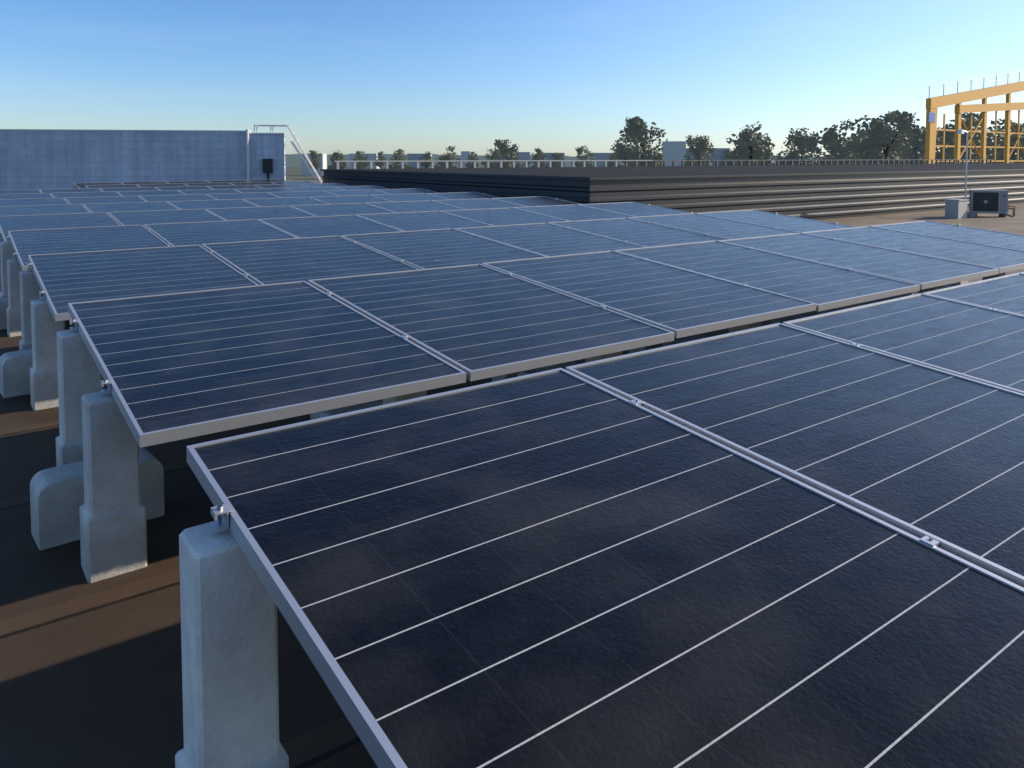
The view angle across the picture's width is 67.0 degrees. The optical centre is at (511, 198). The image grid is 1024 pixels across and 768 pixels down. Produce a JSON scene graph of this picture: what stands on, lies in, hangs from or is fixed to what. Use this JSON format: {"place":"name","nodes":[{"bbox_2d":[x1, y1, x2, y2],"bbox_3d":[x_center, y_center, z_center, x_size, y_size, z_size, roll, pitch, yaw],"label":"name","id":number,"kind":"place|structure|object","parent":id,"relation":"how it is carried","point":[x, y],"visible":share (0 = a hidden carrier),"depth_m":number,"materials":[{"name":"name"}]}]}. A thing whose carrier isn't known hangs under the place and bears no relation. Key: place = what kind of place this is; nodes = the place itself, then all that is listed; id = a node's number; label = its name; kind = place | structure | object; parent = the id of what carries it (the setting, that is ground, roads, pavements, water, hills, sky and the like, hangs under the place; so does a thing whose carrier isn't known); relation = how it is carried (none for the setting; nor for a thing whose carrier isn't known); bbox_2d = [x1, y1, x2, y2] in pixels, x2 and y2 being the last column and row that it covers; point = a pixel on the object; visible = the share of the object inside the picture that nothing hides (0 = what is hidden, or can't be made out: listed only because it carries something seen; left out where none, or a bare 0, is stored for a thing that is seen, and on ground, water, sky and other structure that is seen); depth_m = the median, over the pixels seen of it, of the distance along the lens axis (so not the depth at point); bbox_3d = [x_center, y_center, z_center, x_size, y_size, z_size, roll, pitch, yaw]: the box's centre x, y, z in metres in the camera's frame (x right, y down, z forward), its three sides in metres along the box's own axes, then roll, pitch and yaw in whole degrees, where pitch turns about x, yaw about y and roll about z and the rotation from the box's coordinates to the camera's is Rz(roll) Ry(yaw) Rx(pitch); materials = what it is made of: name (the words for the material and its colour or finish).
{"place":"outdoors","nodes":[
{"label":"outdoors","id":0,"kind":"place"},
{"bbox_2d":[285,167,485,180],"bbox_3d":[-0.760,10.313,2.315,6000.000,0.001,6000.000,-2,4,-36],"label":"ground","id":1,"kind":"structure","parent":0,"point":[293,173],"depth_m":464.05,"materials":[{"name":"grey concrete"}]},
{"bbox_2d":[308,150,320,180],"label":"tree","id":2,"kind":"object","parent":1,"relation":"on","point":[315,162],"visible":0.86,"depth_m":339.52,"materials":[{"name":"green plant"}]},
{"bbox_2d":[327,151,346,168],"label":"tree","id":3,"kind":"object","parent":1,"relation":"on","point":[336,155],"visible":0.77,"depth_m":259.07,"materials":[{"name":"green plant"}]},
{"bbox_2d":[352,151,368,168],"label":"tree","id":4,"kind":"object","parent":1,"relation":"on","point":[361,165],"visible":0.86,"depth_m":299.21,"materials":[{"name":"green plant"}]},
{"bbox_2d":[374,151,386,168],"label":"tree","id":5,"kind":"object","parent":1,"relation":"on","point":[380,157],"visible":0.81,"depth_m":359.37,"materials":[{"name":"green plant"}]},
{"bbox_2d":[388,149,414,168],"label":"tree","id":6,"kind":"object","parent":1,"relation":"on","point":[397,155],"visible":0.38,"depth_m":229.36,"materials":[{"name":"green plant"}]},
{"bbox_2d":[419,151,431,167],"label":"tree","id":7,"kind":"object","parent":1,"relation":"on","point":[427,157],"visible":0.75,"depth_m":379.72,"materials":[{"name":"green plant"}]},
{"bbox_2d":[434,145,460,167],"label":"tree","id":8,"kind":"object","parent":1,"relation":"on","point":[449,156],"visible":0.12,"depth_m":199.25,"materials":[{"name":"green plant"}]},
{"bbox_2d":[466,152,478,167],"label":"tree","id":9,"kind":"object","parent":1,"relation":"on","point":[469,164],"visible":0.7,"depth_m":349.41,"materials":[{"name":"green plant"}]},
{"bbox_2d":[481,149,499,167],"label":"tree","id":10,"kind":"object","parent":1,"relation":"on","point":[493,156],"visible":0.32,"depth_m":258.94,"materials":[{"name":"green plant"}]},
{"bbox_2d":[484,139,523,167],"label":"tree","id":11,"kind":"object","parent":1,"relation":"on","point":[505,150],"visible":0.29,"depth_m":159.19,"materials":[{"name":"green plant"}]},
{"bbox_2d":[301,141,729,175],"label":"distant buildings","id":12,"kind":"structure","parent":1,"relation":"on","point":[675,150],"depth_m":400.10,"materials":[{"name":"grey"}]},
{"bbox_2d":[528,147,547,166],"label":"tree","id":13,"kind":"object","parent":1,"relation":"on","point":[539,154],"visible":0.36,"depth_m":239.31,"materials":[{"name":"green plant"}]},
{"bbox_2d":[549,152,564,166],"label":"tree","id":14,"kind":"object","parent":1,"relation":"on","point":[557,157],"visible":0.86,"depth_m":359.44,"materials":[{"name":"green plant"}]},
{"bbox_2d":[285,154,835,166],"bbox_3d":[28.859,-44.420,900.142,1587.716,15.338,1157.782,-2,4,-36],"label":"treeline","id":15,"kind":"object","parent":1,"relation":"on","point":[292,160],"visible":0.02,"depth_m":900.08,"materials":[{"name":"green plant"}]},
{"bbox_2d":[574,145,596,166],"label":"tree","id":16,"kind":"object","parent":1,"relation":"on","point":[586,156],"visible":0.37,"depth_m":209.55,"materials":[{"name":"green plant"}]},
{"bbox_2d":[607,153,620,166],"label":"tree","id":17,"kind":"object","parent":1,"relation":"on","point":[611,163],"visible":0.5,"depth_m":329.35,"materials":[{"name":"green plant"}]},
{"bbox_2d":[610,116,667,166],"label":"tree","id":18,"kind":"object","parent":1,"relation":"on","point":[636,130],"visible":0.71,"depth_m":109.00,"materials":[{"name":"green plant"}]},
{"bbox_2d":[683,135,716,165],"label":"tree","id":19,"kind":"object","parent":1,"relation":"on","point":[701,144],"visible":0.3,"depth_m":124.68,"materials":[{"name":"green plant"}]},
{"bbox_2d":[721,149,733,164],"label":"tree","id":20,"kind":"object","parent":1,"relation":"on","point":[727,154],"visible":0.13,"depth_m":299.31,"materials":[{"name":"green plant"}]},
{"bbox_2d":[721,121,775,165],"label":"tree","id":21,"kind":"object","parent":1,"relation":"on","point":[748,146],"visible":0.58,"depth_m":114.09,"materials":[{"name":"green plant"}]},
{"bbox_2d":[774,128,822,164],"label":"tree","id":22,"kind":"object","parent":1,"relation":"on","point":[799,140],"visible":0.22,"depth_m":129.81,"materials":[{"name":"green plant"}]},
{"bbox_2d":[800,119,869,164],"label":"tree","id":23,"kind":"object","parent":1,"relation":"on","point":[831,141],"visible":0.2,"depth_m":119.79,"materials":[{"name":"green plant"}]},
{"bbox_2d":[838,130,881,162],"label":"tree","id":24,"kind":"object","parent":1,"relation":"on","point":[864,157],"visible":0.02,"depth_m":149.41,"materials":[{"name":"green plant"}]},
{"bbox_2d":[846,110,924,164],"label":"tree","id":25,"kind":"object","parent":1,"relation":"on","point":[884,136],"visible":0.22,"depth_m":104.07,"materials":[{"name":"green plant"}]},
{"bbox_2d":[880,130,914,154],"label":"tree","id":26,"kind":"object","parent":1,"relation":"on","point":[892,148],"depth_m":149.07,"materials":[{"name":"green plant"}]},
{"bbox_2d":[892,125,953,163],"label":"tree","id":27,"kind":"object","parent":1,"relation":"on","point":[917,140],"visible":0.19,"depth_m":123.60,"materials":[{"name":"green plant"}]},
{"bbox_2d":[924,127,953,151],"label":"tree","id":28,"kind":"object","parent":1,"relation":"on","point":[940,137],"visible":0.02,"depth_m":139.05,"materials":[{"name":"green plant"}]},
{"bbox_2d":[916,113,1012,163],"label":"tree","id":29,"kind":"object","parent":1,"relation":"on","point":[949,140],"visible":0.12,"depth_m":114.38,"materials":[{"name":"green plant"}]},
{"bbox_2d":[925,71,1023,163],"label":"steel frame structure","id":30,"kind":"object","parent":1,"relation":"on","point":[933,104],"visible":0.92,"depth_m":85.50,"materials":[{"name":"orange"}]},
{"bbox_2d":[972,127,994,158],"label":"tree","id":31,"kind":"object","parent":1,"relation":"on","point":[987,138],"depth_m":149.06,"materials":[{"name":"green plant"}]},
{"bbox_2d":[977,119,1023,162],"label":"tree","id":32,"kind":"object","parent":1,"relation":"on","point":[1013,139],"visible":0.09,"depth_m":123.81,"materials":[{"name":"green plant"}]},
{"bbox_2d":[0,180,1023,767],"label":"building roof slab","id":33,"kind":"structure","parent":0,"point":[90,674],"depth_m":2.28,"materials":[{"name":"brown concrete"}]},
{"bbox_2d":[0,125,322,189],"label":"rooftop building","id":34,"kind":"structure","parent":33,"relation":"on","point":[38,159],"depth_m":23.88,"materials":[{"name":"white paint"}]},
{"bbox_2d":[0,183,348,193],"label":"solar panel row","id":35,"kind":"object","parent":33,"relation":"on","point":[159,188],"visible":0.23,"depth_m":17.90,"materials":[{"name":"blue glass"}]},
{"bbox_2d":[72,179,286,187],"bbox_3d":[-9.073,-0.107,21.996,6.179,0.751,1.650,-2,4,-36],"label":"solar panel row","id":36,"kind":"object","parent":33,"relation":"on","point":[79,185],"visible":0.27,"depth_m":22.13,"materials":[{"name":"blue glass"}]},
{"bbox_2d":[0,185,387,198],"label":"solar panel row","id":37,"kind":"object","parent":33,"relation":"on","point":[112,193],"visible":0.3,"depth_m":15.94,"materials":[{"name":"blue glass"}]},
{"bbox_2d":[85,181,314,187],"bbox_3d":[-7.776,-0.015,20.217,6.187,0.753,1.652,-2,4,-36],"label":"solar panel row","id":38,"kind":"object","parent":33,"relation":"on","point":[191,184],"visible":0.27,"depth_m":20.43,"materials":[{"name":"blue glass"}]},
{"bbox_2d":[0,188,437,205],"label":"solar panel row","id":39,"kind":"object","parent":33,"relation":"on","point":[86,200],"visible":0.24,"depth_m":14.07,"materials":[{"name":"blue glass"}]},
{"bbox_2d":[0,192,499,215],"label":"solar panel row","id":40,"kind":"object","parent":33,"relation":"on","point":[106,207],"visible":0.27,"depth_m":12.12,"materials":[{"name":"blue glass"}]},
{"bbox_2d":[0,196,579,293],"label":"solar panel row","id":41,"kind":"object","parent":33,"relation":"on","point":[45,221],"visible":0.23,"depth_m":10.09,"materials":[{"name":"blue glass"}]},
{"bbox_2d":[0,202,692,336],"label":"solar panel row","id":42,"kind":"object","parent":33,"relation":"on","point":[17,247],"visible":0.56,"depth_m":7.83,"materials":[{"name":"blue glass"}]},
{"bbox_2d":[0,210,853,409],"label":"solar panel row","id":43,"kind":"object","parent":33,"relation":"on","point":[52,285],"visible":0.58,"depth_m":5.70,"materials":[{"name":"blue glass"}]},
{"bbox_2d":[30,221,1023,582],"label":"solar panel row","id":44,"kind":"object","parent":33,"relation":"on","point":[170,367],"visible":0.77,"depth_m":3.47,"materials":[{"name":"blue glass"}]},
{"bbox_2d":[175,272,1023,767],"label":"solar panel row","id":45,"kind":"object","parent":33,"relation":"on","point":[793,544],"visible":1,"depth_m":1.49,"materials":[{"name":"blue glass"}]},
{"bbox_2d":[321,163,1023,219],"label":"raised roof block","id":46,"kind":"structure","parent":33,"relation":"on","point":[817,192],"depth_m":17.89,"materials":[{"name":"grey metal"}]},
{"bbox_2d":[334,159,992,168],"bbox_3d":[12.779,-1.710,36.544,44.900,0.260,0.080,-2,4,-36],"label":"railing","id":47,"kind":"object","parent":46,"relation":"on","point":[538,163],"visible":0.81,"depth_m":30.80,"materials":[{"name":"grey metal"}]},
{"bbox_2d":[944,199,968,218],"bbox_3d":[10.519,0.237,18.311,0.490,0.450,0.340,-2,4,-36],"label":"roof cabinet","id":48,"kind":"object","parent":33,"relation":"on","point":[955,208],"visible":1,"depth_m":18.18,"materials":[{"name":"white metal"}]},
{"bbox_2d":[957,130,977,216],"bbox_3d":[10.934,-0.610,18.700,0.620,2.100,0.400,-2,4,-36],"label":"sensor mast","id":49,"kind":"object","parent":33,"relation":"on","point":[971,214],"visible":0.77,"depth_m":18.72,"materials":[{"name":"grey metal"}]},
{"bbox_2d":[969,190,1014,216],"bbox_3d":[11.889,0.086,19.320,0.961,0.646,1.530,1,3,22],"label":"air conditioning unit","id":50,"kind":"object","parent":33,"relation":"on","point":[989,201],"visible":0.98,"depth_m":18.66,"materials":[{"name":"grey metal"}]},
{"bbox_2d":[0,0,1023,156],"label":"sky","id":51,"kind":"structure","parent":0,"point":[346,76],"materials":[{"name":"blue"}]}
]}

